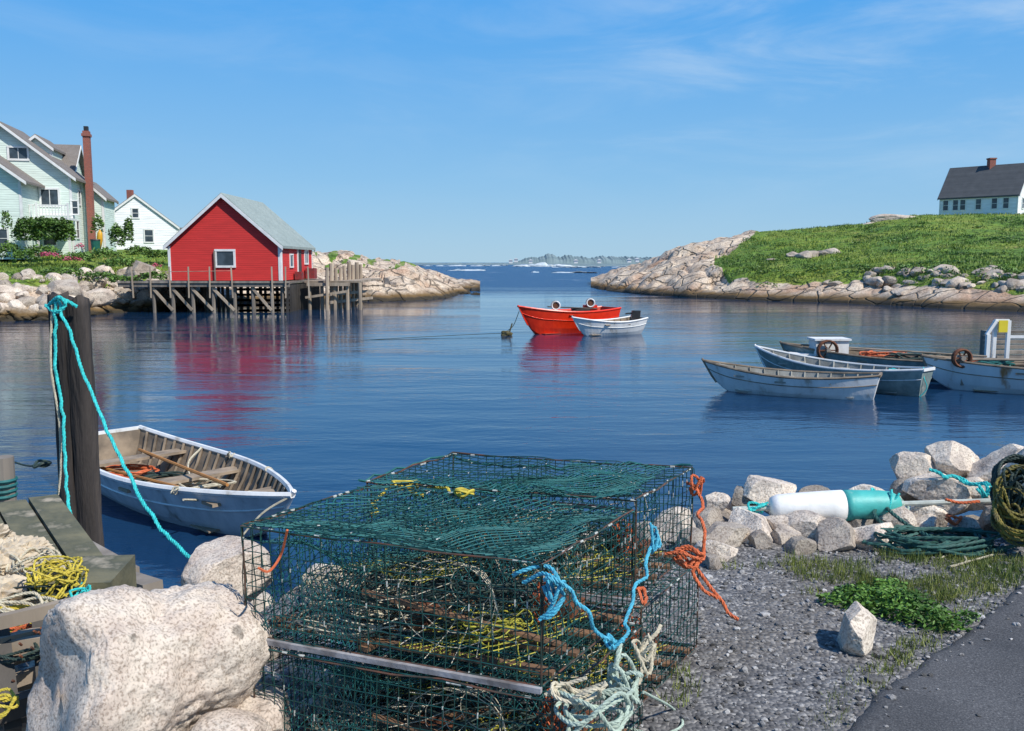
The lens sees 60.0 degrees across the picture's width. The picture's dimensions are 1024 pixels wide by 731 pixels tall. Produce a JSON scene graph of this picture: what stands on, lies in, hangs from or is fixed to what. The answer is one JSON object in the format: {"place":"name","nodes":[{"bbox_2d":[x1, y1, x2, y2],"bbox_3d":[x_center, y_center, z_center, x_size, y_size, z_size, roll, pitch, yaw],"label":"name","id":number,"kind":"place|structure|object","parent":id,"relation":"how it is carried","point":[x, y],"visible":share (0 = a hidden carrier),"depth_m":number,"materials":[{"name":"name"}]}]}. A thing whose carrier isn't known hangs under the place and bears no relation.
{"place":"outdoors","nodes":[
{"label":"outdoors","id":0,"kind":"place"},
{"bbox_2d":[0,167,40,258],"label":"wing walls","id":1,"kind":"structure","parent":0,"point":[9,196],"depth_m":59.73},
{"bbox_2d":[0,228,9,241],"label":"window frame","id":2,"kind":"object","parent":1,"relation":"attached to","point":[7,238],"visible":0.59,"depth_m":59.71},
{"bbox_2d":[0,229,6,246],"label":"window glass","id":3,"kind":"object","parent":2,"relation":"in","point":[3,233],"visible":0.6,"depth_m":59.71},
{"bbox_2d":[0,155,44,187],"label":"wing roof","id":4,"kind":"structure","parent":1,"relation":"on","point":[17,171],"depth_m":61.08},
{"bbox_2d":[31,138,62,159],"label":"dormer walls","id":5,"kind":"structure","parent":0,"point":[56,154],"depth_m":65.65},
{"bbox_2d":[29,135,53,156],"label":"dormer trim","id":6,"kind":"structure","parent":5,"relation":"attached to","point":[51,149],"depth_m":65.35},
{"bbox_2d":[28,134,65,154],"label":"dormer roof","id":7,"kind":"structure","parent":5,"relation":"on","point":[53,146],"depth_m":66.78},
{"bbox_2d":[55,144,84,176],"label":"cross roof","id":8,"kind":"structure","parent":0,"point":[70,158],"depth_m":69.24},
{"bbox_2d":[77,162,82,175],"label":"cross walls","id":9,"kind":"structure","parent":0,"point":[79,169],"depth_m":70.98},
{"bbox_2d":[75,146,83,170],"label":"cross trim","id":10,"kind":"structure","parent":9,"relation":"attached to","point":[78,157],"depth_m":69.27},
{"bbox_2d":[0,250,168,286],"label":"grass on left shore","id":11,"kind":"structure","parent":0,"point":[35,269],"depth_m":58.65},
{"bbox_2d":[90,239,99,252],"bbox_3d":[-27.455,-7.857,58.484,0.660,0.920,0.660,0,7,0],"label":"garden bin","id":12,"kind":"object","parent":11,"relation":"on","point":[95,243],"visible":0.85,"depth_m":58.25,"materials":[{"name":"green plastic"}]},
{"bbox_2d":[36,243,161,266],"bbox_3d":[-26.337,-7.056,56.523,7.707,1.669,3.133,2,7,18],"label":"flower bed","id":13,"kind":"object","parent":11,"relation":"on","point":[58,255],"visible":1,"depth_m":56.49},
{"bbox_2d":[84,184,115,250],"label":"annex walls","id":14,"kind":"structure","parent":0,"point":[109,213],"depth_m":68.95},
{"bbox_2d":[93,182,118,203],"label":"annex roof","id":15,"kind":"structure","parent":14,"relation":"on","point":[103,192],"depth_m":70.05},
{"bbox_2d":[0,249,338,320],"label":"shore ground","id":16,"kind":"structure","parent":0,"point":[161,304],"depth_m":59.56,"materials":[{"name":"stone"}]},
{"bbox_2d":[0,164,25,250],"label":"wing trim","id":17,"kind":"structure","parent":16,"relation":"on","point":[20,180],"depth_m":59.61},
{"bbox_2d":[9,215,77,241],"bbox_3d":[-31.254,-9.138,59.386,3.993,1.776,2.748,0,7,0],"label":"hedge","id":18,"kind":"object","parent":16,"relation":"on","point":[40,228],"visible":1,"depth_m":58.82,"materials":[{"name":"green plant"}]},
{"bbox_2d":[0,126,87,254],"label":"front walls","id":19,"kind":"structure","parent":16,"relation":"on","point":[41,170],"depth_m":63.67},
{"bbox_2d":[6,145,29,160],"bbox_3d":[-35.030,-15.056,62.900,1.430,1.030,0.070,-2,7,-13],"label":"window frame","id":20,"kind":"object","parent":19,"relation":"attached to","point":[15,159],"visible":1,"depth_m":62.88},
{"bbox_2d":[9,148,26,158],"bbox_3d":[-35.035,-15.059,62.924,1.150,0.750,0.020,-2,7,-13],"label":"window glass","id":21,"kind":"object","parent":20,"relation":"in","point":[14,152],"visible":1,"depth_m":62.91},
{"bbox_2d":[0,123,75,252],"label":"front trim","id":22,"kind":"structure","parent":19,"relation":"attached to","point":[50,161],"depth_m":63.15,"materials":[{"name":"white paint"}]},
{"bbox_2d":[0,121,94,184],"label":"front roof","id":23,"kind":"structure","parent":19,"relation":"on","point":[58,162],"depth_m":64.53,"materials":[{"name":"grey"}]},
{"bbox_2d":[38,187,60,206],"bbox_3d":[-33.198,-12.077,63.672,1.380,1.380,0.070,-2,7,-13],"label":"window frame","id":24,"kind":"object","parent":19,"relation":"attached to","point":[49,189],"visible":0.67,"depth_m":63.63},
{"bbox_2d":[41,189,57,204],"bbox_3d":[-33.203,-12.080,63.696,1.100,1.100,0.020,-2,7,-13],"label":"window glass","id":25,"kind":"object","parent":24,"relation":"in","point":[53,197],"visible":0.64,"depth_m":63.69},
{"bbox_2d":[42,239,57,246],"bbox_3d":[-33.351,-9.354,63.953,1.040,1.540,0.070,-2,7,-13],"label":"window frame","id":26,"kind":"object","parent":19,"relation":"attached to","point":[56,245],"visible":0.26,"depth_m":63.97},
{"bbox_2d":[44,233,55,244],"bbox_3d":[-33.357,-9.357,63.978,0.800,1.300,0.020,-2,7,-13],"label":"window glass","id":27,"kind":"object","parent":26,"relation":"in","point":[47,242],"visible":0.29,"depth_m":64.01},
{"bbox_2d":[28,203,76,256],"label":"balcony","id":28,"kind":"structure","parent":19,"relation":"attached to","point":[58,217],"depth_m":61.59,"materials":[{"name":"white paint"}]},
{"bbox_2d":[40,178,84,215],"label":"band boards","id":29,"kind":"object","parent":19,"relation":"attached to","point":[60,213],"visible":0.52,"depth_m":63.92,"materials":[{"name":"white paint"}]},
{"bbox_2d":[70,200,79,214],"bbox_3d":[-31.623,-11.426,64.114,0.600,1.100,0.070,-2,7,-13],"label":"window frame","id":30,"kind":"object","parent":19,"relation":"attached to","point":[71,207],"visible":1,"depth_m":64.09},
{"bbox_2d":[72,201,77,213],"bbox_3d":[-31.629,-11.429,64.138,0.400,0.900,0.020,-2,7,-13],"label":"window glass","id":31,"kind":"object","parent":30,"relation":"in","point":[74,204],"visible":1,"depth_m":64.13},
{"bbox_2d":[75,220,79,238],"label":"window frame","id":32,"kind":"object","parent":19,"relation":"attached to","point":[77,229],"visible":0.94,"depth_m":65.34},
{"bbox_2d":[77,189,81,205],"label":"window frame","id":33,"kind":"object","parent":19,"relation":"attached to","point":[78,190],"visible":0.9,"depth_m":66.03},
{"bbox_2d":[81,131,95,251],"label":"chimney","id":34,"kind":"object","parent":16,"relation":"on","point":[88,172],"visible":0.82,"depth_m":66.61,"materials":[{"name":"red brick"}]},
{"bbox_2d":[97,230,102,248],"bbox_3d":[-28.088,-8.576,60.414,0.401,1.350,0.400,0,7,0],"label":"yellow kayak","id":35,"kind":"object","parent":16,"relation":"on","point":[100,235],"visible":0.71,"depth_m":60.29,"materials":[{"name":"plastic"}]},
{"bbox_2d":[0,260,211,321],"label":"shoreline rocks","id":36,"kind":"object","parent":16,"relation":"on","point":[17,298],"visible":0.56,"depth_m":50.79,"materials":[{"name":"stone"}]},
{"bbox_2d":[93,188,118,249],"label":"annex trim","id":37,"kind":"structure","parent":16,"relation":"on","point":[103,198],"depth_m":68.33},
{"bbox_2d":[115,190,181,249],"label":"white cottage","id":38,"kind":"structure","parent":16,"relation":"on","point":[154,228],"depth_m":84.34,"materials":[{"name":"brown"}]},
{"bbox_2d":[132,209,137,216],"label":"window glass","id":39,"kind":"structure","parent":38,"relation":"in","point":[134,211],"depth_m":83.88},
{"bbox_2d":[131,207,139,218],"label":"window frame","id":40,"kind":"structure","parent":38,"relation":"in","point":[132,217],"depth_m":83.84,"materials":[{"name":"white paint"}]},
{"bbox_2d":[143,229,154,242],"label":"window frame","id":41,"kind":"structure","parent":38,"relation":"in","point":[143,229],"depth_m":84.50,"materials":[{"name":"white paint"}]},
{"bbox_2d":[145,230,152,241],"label":"window glass","id":42,"kind":"structure","parent":38,"relation":"in","point":[148,233],"depth_m":84.58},
{"bbox_2d":[0,210,396,282],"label":"garden shrubs","id":43,"kind":"object","parent":16,"relation":"on","point":[115,230],"visible":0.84,"depth_m":57.09,"materials":[{"name":"green plant"}]},
{"bbox_2d":[312,250,479,301],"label":"rocky shore","id":44,"kind":"structure","parent":0,"point":[405,281],"depth_m":77.11,"materials":[{"name":"granite"},{"name":"grass"}]},
{"bbox_2d":[412,263,520,264],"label":"distant low island","id":45,"kind":"structure","parent":0,"point":[465,264],"depth_m":1091.48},
{"bbox_2d":[0,264,1023,601],"bbox_3d":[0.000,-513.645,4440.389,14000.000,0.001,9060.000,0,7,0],"label":"water","id":46,"kind":"structure","parent":0,"point":[314,404],"depth_m":19.81,"materials":[{"name":"liquid"}]},
{"bbox_2d":[14,291,190,558],"bbox_3d":[-3.081,1.302,6.200,0.795,3.580,3.291,-5,8,-36],"label":"mooring post","id":47,"kind":"object","parent":46,"relation":"in","point":[77,410],"visible":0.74,"depth_m":6.93,"materials":[{"name":"brown wood"}]},
{"bbox_2d":[98,425,295,536],"bbox_3d":[-4.063,1.471,10.955,4.926,0.745,1.646,6,9,43],"label":"grey rowboat","id":48,"kind":"object","parent":46,"relation":"on","point":[191,484],"visible":0.82,"depth_m":10.71,"materials":[{"name":"paint"}]},
{"bbox_2d":[117,267,319,312],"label":"wooden pier","id":49,"kind":"structure","parent":46,"relation":"in","point":[294,293],"depth_m":52.93,"materials":[{"name":"brown wood"}]},
{"bbox_2d":[163,193,316,280],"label":"red fishing shed","id":50,"kind":"structure","parent":49,"relation":"on","point":[221,234],"depth_m":53.60,"materials":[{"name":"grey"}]},
{"bbox_2d":[214,249,235,267],"bbox_3d":[-17.332,-6.471,53.576,1.260,1.110,0.070,0,7,0],"label":"window frame","id":51,"kind":"structure","parent":50,"relation":"in","point":[234,253],"depth_m":53.57,"materials":[{"name":"white paint"}]},
{"bbox_2d":[217,251,232,264],"bbox_3d":[-17.332,-6.474,53.601,1.000,0.850,0.020,0,7,0],"label":"window glass","id":52,"kind":"structure","parent":50,"relation":"in","point":[223,257],"depth_m":53.59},
{"bbox_2d":[289,254,293,267],"bbox_3d":[-13.965,-6.641,56.209,0.070,0.880,0.880,0,7,0],"label":"window frame","id":53,"kind":"structure","parent":50,"relation":"in","point":[289,254],"depth_m":55.81,"materials":[{"name":"white paint"}]},
{"bbox_2d":[298,249,301,271],"bbox_3d":[-13.975,-6.701,58.367,0.050,1.980,0.900,0,7,0],"label":"door","id":54,"kind":"structure","parent":50,"relation":"in","point":[299,250],"depth_m":58.49,"materials":[{"name":"grey wood"}]},
{"bbox_2d":[304,250,308,264],"bbox_3d":[-13.965,-7.363,60.253,0.070,1.000,1.100,0,7,0],"label":"window frame","id":55,"kind":"structure","parent":50,"relation":"in","point":[306,263],"depth_m":60.24,"materials":[{"name":"white paint"}]},
{"bbox_2d":[304,262,381,309],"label":"timber pier","id":56,"kind":"structure","parent":46,"relation":"in","point":[351,286],"depth_m":56.34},
{"bbox_2d":[371,312,518,339],"bbox_3d":[-3.483,-1.516,35.211,8.202,1.137,0.460,-3,7,-23],"label":"mooring rope","id":57,"kind":"object","parent":46,"relation":"on","point":[506,333],"visible":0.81,"depth_m":36.44,"materials":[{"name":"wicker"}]},
{"bbox_2d":[420,262,626,272],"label":"breaking surf","id":58,"kind":"structure","parent":46,"relation":"on","point":[542,264],"depth_m":622.48,"materials":[{"name":"liquid"}]},
{"bbox_2d":[517,298,620,333],"bbox_3d":[2.317,-2.082,38.093,5.056,1.571,1.866,-4,8,-33],"label":"orange boat","id":59,"kind":"object","parent":46,"relation":"on","point":[555,319],"visible":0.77,"depth_m":37.21,"materials":[{"name":"paint"}]},
{"bbox_2d":[509,258,638,262],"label":"distant village","id":60,"kind":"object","parent":46,"relation":"on","point":[576,260],"visible":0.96,"depth_m":1449.88,"materials":[{"name":"white paint"}]},
{"bbox_2d":[549,264,630,265],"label":"distant shoal","id":61,"kind":"structure","parent":46,"relation":"on","point":[595,264],"depth_m":715.71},
{"bbox_2d":[571,310,647,335],"bbox_3d":[3.930,-1.686,36.941,3.534,1.130,1.556,-4,8,-30],"label":"white skiff","id":62,"kind":"object","parent":46,"relation":"on","point":[634,323],"visible":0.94,"depth_m":36.43,"materials":[{"name":"paint"}]},
{"bbox_2d":[701,358,882,399],"bbox_3d":[6.296,0.335,20.302,3.988,0.843,1.336,3,7,26],"label":"white dory","id":63,"kind":"object","parent":46,"relation":"on","point":[794,383],"visible":0.97,"depth_m":19.90,"materials":[{"name":"paint"}]},
{"bbox_2d":[754,344,934,396],"bbox_3d":[7.856,0.116,21.615,1.385,0.973,4.626,-6,9,-40],"label":"green dory","id":64,"kind":"object","parent":46,"relation":"on","point":[905,380],"visible":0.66,"depth_m":20.89,"materials":[{"name":"white paint"}]},
{"bbox_2d":[779,337,1023,380],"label":"work skiff","id":65,"kind":"object","parent":46,"relation":"on","point":[836,348],"visible":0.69,"depth_m":23.94,"materials":[{"name":"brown wood"}]},
{"bbox_2d":[920,348,1023,393],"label":"white work boat","id":66,"kind":"object","parent":46,"relation":"on","point":[971,373],"visible":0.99,"depth_m":20.67,"materials":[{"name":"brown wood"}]},
{"bbox_2d":[979,319,1023,358],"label":"dock steps","id":67,"kind":"structure","parent":46,"relation":"in","point":[986,336],"depth_m":24.08,"materials":[{"name":"white wood"}]},
{"bbox_2d":[0,0,1023,262],"label":"sky","id":68,"kind":"structure","parent":0,"point":[411,131],"materials":[{"name":"blue"}]},
{"bbox_2d":[16,525,1023,730],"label":"gravel ground","id":69,"kind":"structure","parent":0,"point":[764,665],"depth_m":3.71,"materials":[{"name":"gravel"}]},
{"bbox_2d":[0,455,17,501],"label":"mooring post","id":70,"kind":"object","parent":69,"relation":"on","point":[8,485],"visible":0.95,"depth_m":5.28,"materials":[{"name":"grey wood"}]},
{"bbox_2d":[93,541,162,590],"bbox_3d":[-2.337,1.076,4.848,1.704,0.208,0.570,4,8,34],"label":"weathered timber","id":71,"kind":"object","parent":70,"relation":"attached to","point":[146,582],"visible":0.08,"depth_m":4.30,"materials":[{"name":"grey wood"}]},
{"bbox_2d":[15,564,417,730],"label":"rubble","id":72,"kind":"object","parent":69,"relation":"on","point":[268,678],"visible":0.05,"depth_m":3.48,"materials":[{"name":"stone"}]},
{"bbox_2d":[181,535,291,730],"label":"supporting rocks","id":73,"kind":"object","parent":69,"relation":"on","point":[219,560],"visible":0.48,"depth_m":3.54,"materials":[{"name":"beige stone"}]},
{"bbox_2d":[0,494,136,730],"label":"wooden dock","id":74,"kind":"object","parent":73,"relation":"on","point":[51,519],"visible":0.47,"depth_m":3.60,"materials":[{"name":"grey wood"}]},
{"bbox_2d":[0,523,54,632],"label":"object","id":75,"kind":"object","parent":74,"relation":"in","point":[12,542],"visible":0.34,"depth_m":3.55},
{"bbox_2d":[0,547,90,718],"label":"rope pile","id":76,"kind":"object","parent":74,"relation":"in","point":[57,563],"visible":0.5,"depth_m":3.35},
{"bbox_2d":[26,581,272,730],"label":"granite boulder","id":77,"kind":"object","parent":73,"relation":"on","point":[125,657],"visible":0.92,"depth_m":2.58,"materials":[{"name":"stone"}]},
{"bbox_2d":[292,640,674,728],"bbox_3d":[-0.056,1.254,3.242,1.064,0.025,1.475,4,8,32],"label":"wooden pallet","id":78,"kind":"object","parent":69,"relation":"on","point":[672,658],"visible":0.07,"depth_m":3.61,"materials":[{"name":"brown wood"}]},
{"bbox_2d":[253,598,642,730],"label":"lobster trap","id":79,"kind":"object","parent":78,"relation":"on","point":[400,713],"visible":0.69,"depth_m":2.88,"materials":[{"name":"green metal"}]},
{"bbox_2d":[240,482,635,694],"bbox_3d":[-0.227,0.680,2.947,1.154,0.400,0.647,3,7,21],"label":"lobster trap","id":80,"kind":"object","parent":79,"relation":"on","point":[393,603],"visible":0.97,"depth_m":2.83,"materials":[{"name":"green metal"}]},
{"bbox_2d":[370,480,474,515],"bbox_3d":[-0.382,0.476,3.236,0.375,0.070,0.358,-6,9,-43],"label":"yellow rope","id":81,"kind":"object","parent":80,"relation":"on","point":[458,492],"visible":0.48,"depth_m":3.25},
{"bbox_2d":[512,522,661,649],"bbox_3d":[0.306,0.677,2.666,0.659,0.281,0.206,-6,9,-43],"label":"blue rope","id":82,"kind":"object","parent":80,"relation":"attached to","point":[560,585],"visible":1,"depth_m":2.48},
{"bbox_2d":[374,551,699,704],"bbox_3d":[0.117,1.003,3.577,1.211,0.392,0.602,2,7,16],"label":"lobster trap","id":83,"kind":"object","parent":78,"relation":"on","point":[666,647],"visible":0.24,"depth_m":3.47,"materials":[{"name":"green metal"}]},
{"bbox_2d":[366,451,694,603],"bbox_3d":[0.093,0.615,3.552,1.213,0.390,0.596,2,7,15],"label":"lobster trap","id":84,"kind":"object","parent":83,"relation":"on","point":[642,546],"visible":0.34,"depth_m":3.48,"materials":[{"name":"green metal"}]},
{"bbox_2d":[257,474,738,620],"bbox_3d":[0.125,0.684,2.914,1.766,0.432,0.577,-4,8,-30],"label":"orange rope","id":85,"kind":"object","parent":84,"relation":"on","point":[696,560],"visible":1,"depth_m":3.12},
{"bbox_2d":[358,455,690,499],"bbox_3d":[0.067,0.445,3.537,1.239,0.102,0.664,2,7,14],"label":"draped netting","id":86,"kind":"object","parent":84,"relation":"on","point":[622,489],"visible":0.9,"depth_m":3.40,"materials":[{"name":"teal fabric"}]},
{"bbox_2d":[544,624,683,730],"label":"pale green rope","id":87,"kind":"object","parent":69,"relation":"on","point":[625,691],"visible":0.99,"depth_m":2.45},
{"bbox_2d":[280,441,1023,599],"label":"quay edge rocks","id":88,"kind":"object","parent":69,"relation":"on","point":[728,529],"visible":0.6,"depth_m":5.32,"materials":[{"name":"stone"}]},
{"bbox_2d":[732,487,991,520],"bbox_3d":[2.133,0.843,5.383,1.585,0.208,0.190,0,7,0],"label":"spindle buoy","id":89,"kind":"object","parent":88,"relation":"on","point":[848,505],"visible":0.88,"depth_m":5.32,"materials":[{"name":"paint"}]},
{"bbox_2d":[652,539,1023,730],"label":"roadside grass","id":90,"kind":"structure","parent":69,"relation":"on","point":[1013,568],"depth_m":4.49,"materials":[{"name":"plant"}]},
{"bbox_2d":[837,601,876,655],"bbox_3d":[1.438,1.120,3.738,0.161,0.225,0.226,6,9,41],"label":"boulder","id":91,"kind":"object","parent":69,"relation":"on","point":[856,634],"visible":0.96,"depth_m":3.66,"materials":[{"name":"stone"}]},
{"bbox_2d":[816,577,981,632],"bbox_3d":[1.770,1.097,4.099,0.564,0.148,0.625,-3,7,-21],"label":"leafy weed","id":92,"kind":"object","parent":69,"relation":"on","point":[882,596],"visible":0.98,"depth_m":4.07,"materials":[{"name":"green plant"}]},
{"bbox_2d":[861,468,1018,567],"bbox_3d":[2.490,0.865,5.139,1.126,0.326,0.712,-4,8,-31],"label":"coiled rope","id":93,"kind":"object","parent":69,"relation":"on","point":[952,543],"visible":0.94,"depth_m":4.93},
{"bbox_2d":[989,454,1023,546],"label":"rope coil","id":94,"kind":"object","parent":69,"relation":"on","point":[1006,493],"visible":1,"depth_m":4.86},
{"bbox_2d":[513,253,651,263],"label":"distant coast hill","id":95,"kind":"structure","parent":0,"point":[548,258],"depth_m":1488.74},
{"bbox_2d":[591,214,1023,311],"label":"grassy headland hill","id":96,"kind":"structure","parent":0,"point":[687,270],"depth_m":77.36,"materials":[{"name":"plant"}]},
{"bbox_2d":[710,212,1023,293],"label":"grass on headland","id":97,"kind":"structure","parent":96,"relation":"on","point":[1009,260],"depth_m":78.84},
{"bbox_2d":[732,216,1023,288],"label":"headland bushes","id":98,"kind":"object","parent":96,"relation":"on","point":[1003,269],"visible":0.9,"depth_m":71.80,"materials":[{"name":"green plant"}]},
{"bbox_2d":[767,214,1023,295],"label":"headland rocks","id":99,"kind":"object","parent":96,"relation":"on","point":[955,282],"visible":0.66,"depth_m":64.02,"materials":[{"name":"stone"}]},
{"bbox_2d":[940,187,1023,214],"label":"walls","id":100,"kind":"structure","parent":96,"relation":"on","point":[986,204],"depth_m":101.81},
{"bbox_2d":[942,199,949,211],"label":"window frame","id":101,"kind":"object","parent":100,"relation":"attached to","point":[948,200],"visible":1,"depth_m":105.00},
{"bbox_2d":[943,201,947,210],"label":"window glass","id":102,"kind":"object","parent":101,"relation":"in","point":[945,203],"visible":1,"depth_m":105.02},
{"bbox_2d":[959,199,966,210],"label":"window frame","id":103,"kind":"object","parent":100,"relation":"attached to","point":[965,204],"visible":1,"depth_m":103.57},
{"bbox_2d":[960,200,964,209],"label":"window glass","id":104,"kind":"object","parent":103,"relation":"in","point":[962,204],"visible":1,"depth_m":103.69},
{"bbox_2d":[974,198,982,209],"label":"window frame","id":105,"kind":"object","parent":100,"relation":"attached to","point":[975,204],"visible":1,"depth_m":102.46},
{"bbox_2d":[976,199,980,208],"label":"window glass","id":106,"kind":"object","parent":105,"relation":"in","point":[978,203],"visible":1,"depth_m":102.47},
{"bbox_2d":[937,171,1023,213],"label":"trim","id":107,"kind":"structure","parent":100,"relation":"attached to","point":[1016,202],"depth_m":99.73,"materials":[{"name":"white paint"}]},
{"bbox_2d":[938,163,1023,199],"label":"roof","id":108,"kind":"structure","parent":100,"relation":"on","point":[1003,180],"depth_m":103.21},
{"bbox_2d":[986,158,996,168],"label":"chimney","id":109,"kind":"object","parent":108,"relation":"on","point":[991,162],"visible":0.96,"depth_m":103.85,"materials":[{"name":"red brick"}]},
{"bbox_2d":[990,197,998,209],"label":"window frame","id":110,"kind":"object","parent":100,"relation":"attached to","point":[994,203],"visible":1,"depth_m":101.26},
{"bbox_2d":[992,198,996,208],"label":"window glass","id":111,"kind":"object","parent":110,"relation":"in","point":[994,200],"visible":1,"depth_m":101.29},
{"bbox_2d":[1002,197,1009,208],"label":"window frame","id":112,"kind":"object","parent":100,"relation":"attached to","point":[1008,204],"visible":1,"depth_m":100.39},
{"bbox_2d":[1003,198,1008,207],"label":"window glass","id":113,"kind":"object","parent":112,"relation":"in","point":[1005,202],"visible":1,"depth_m":100.44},
{"bbox_2d":[849,580,1023,730],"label":"asphalt road","id":114,"kind":"structure","parent":0,"point":[988,677],"depth_m":3.33,"materials":[{"name":"asphalt"}]},
{"bbox_2d":[953,200,957,209],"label":"window glass","id":115,"kind":"object","parent":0,"point":[955,204],"visible":1,"depth_m":104.24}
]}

